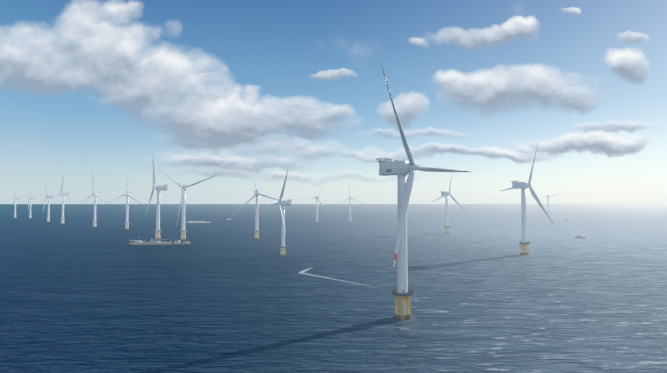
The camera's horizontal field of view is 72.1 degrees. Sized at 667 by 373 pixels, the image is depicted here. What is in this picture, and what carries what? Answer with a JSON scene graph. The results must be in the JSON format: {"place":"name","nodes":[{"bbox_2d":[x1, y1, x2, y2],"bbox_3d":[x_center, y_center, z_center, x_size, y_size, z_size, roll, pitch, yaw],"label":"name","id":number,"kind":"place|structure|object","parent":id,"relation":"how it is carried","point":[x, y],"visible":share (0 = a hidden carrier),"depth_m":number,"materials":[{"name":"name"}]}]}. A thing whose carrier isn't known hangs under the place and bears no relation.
{"place":"outdoors","nodes":[
{"label":"outdoors","id":0,"kind":"place"},
{"bbox_2d":[0,204,666,372],"bbox_3d":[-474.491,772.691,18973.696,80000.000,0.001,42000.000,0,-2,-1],"label":"sea","id":1,"kind":"structure","parent":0,"point":[80,293],"depth_m":420.68,"materials":[{"name":"liquid"}]},
{"bbox_2d":[9,189,18,217],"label":"turbine","id":2,"kind":"object","parent":1,"relation":"on","point":[14,200],"visible":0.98,"depth_m":2529.06,"materials":[{"name":"white metal"}]},
{"bbox_2d":[26,189,34,217],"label":"turbine","id":3,"kind":"object","parent":1,"relation":"on","point":[30,198],"visible":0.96,"depth_m":2448.91,"materials":[{"name":"white metal"}]},
{"bbox_2d":[42,183,53,221],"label":"turbine","id":4,"kind":"object","parent":1,"relation":"on","point":[48,197],"visible":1,"depth_m":1993.52,"materials":[{"name":"white metal"}]},
{"bbox_2d":[54,174,69,223],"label":"turbine","id":5,"kind":"object","parent":1,"relation":"on","point":[62,199],"visible":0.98,"depth_m":1799.57,"materials":[{"name":"white metal"}]},
{"bbox_2d":[82,171,103,226],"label":"turbine","id":6,"kind":"object","parent":1,"relation":"on","point":[95,195],"visible":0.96,"depth_m":1557.74,"materials":[{"name":"white metal"}]},
{"bbox_2d":[101,168,145,228],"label":"turbine","id":7,"kind":"object","parent":1,"relation":"on","point":[128,194],"visible":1,"depth_m":1412.70,"materials":[{"name":"white metal"}]},
{"bbox_2d":[129,238,171,244],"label":"ship","id":8,"kind":"object","parent":1,"relation":"on","point":[141,242],"visible":1,"depth_m":879.29,"materials":[{"name":"grey metal"}]},
{"bbox_2d":[145,160,167,238],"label":"turbine","id":9,"kind":"object","parent":1,"relation":"on","point":[158,189],"visible":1,"depth_m":1027.16,"materials":[{"name":"white metal"}]},
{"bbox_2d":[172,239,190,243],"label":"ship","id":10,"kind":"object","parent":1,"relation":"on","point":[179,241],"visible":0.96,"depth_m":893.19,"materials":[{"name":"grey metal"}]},
{"bbox_2d":[153,165,218,239],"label":"turbine","id":11,"kind":"object","parent":1,"relation":"on","point":[183,231],"visible":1,"depth_m":1004.96,"materials":[{"name":"white metal"}]},
{"bbox_2d":[186,221,210,222],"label":"barge","id":12,"kind":"object","parent":1,"relation":"on","point":[198,222],"visible":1,"depth_m":1850.37,"materials":[{"name":"grey metal"}]},
{"bbox_2d":[237,163,278,238],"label":"turbine","id":13,"kind":"object","parent":1,"relation":"on","point":[257,194],"visible":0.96,"depth_m":1030.34,"materials":[{"name":"white metal"}]},
{"bbox_2d":[261,170,290,255],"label":"turbine","id":14,"kind":"object","parent":1,"relation":"on","point":[283,203],"visible":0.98,"depth_m":699.97,"materials":[{"name":"white metal"}]},
{"bbox_2d":[315,188,326,221],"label":"turbine","id":15,"kind":"object","parent":1,"relation":"on","point":[317,198],"visible":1,"depth_m":1917.85,"materials":[{"name":"white metal"}]},
{"bbox_2d":[300,273,388,289],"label":"boat wake","id":16,"kind":"object","parent":1,"relation":"on","point":[331,278],"visible":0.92,"depth_m":494.21,"materials":[{"name":"liquid"}]},
{"bbox_2d":[336,186,359,220],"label":"turbine","id":17,"kind":"object","parent":1,"relation":"on","point":[349,216],"visible":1,"depth_m":2023.25,"materials":[{"name":"white metal"}]},
{"bbox_2d":[378,62,470,319],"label":"turbine","id":18,"kind":"object","parent":1,"relation":"on","point":[401,170],"visible":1,"depth_m":318.31,"materials":[{"name":"white metal"}]},
{"bbox_2d":[432,168,466,233],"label":"turbine","id":19,"kind":"object","parent":1,"relation":"on","point":[445,195],"visible":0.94,"depth_m":1209.95,"materials":[{"name":"white metal"}]},
{"bbox_2d":[501,141,552,254],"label":"turbine","id":20,"kind":"object","parent":1,"relation":"on","point":[524,248],"visible":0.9,"depth_m":713.05,"materials":[{"name":"white metal"}]},
{"bbox_2d":[546,193,560,214],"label":"turbine","id":21,"kind":"object","parent":1,"relation":"on","point":[547,196],"visible":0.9,"depth_m":3071.59,"materials":[{"name":"white metal"}]},
{"bbox_2d":[0,0,666,203],"label":"sky","id":22,"kind":"structure","parent":0,"point":[200,90],"materials":[{"name":"blue"}]}
]}

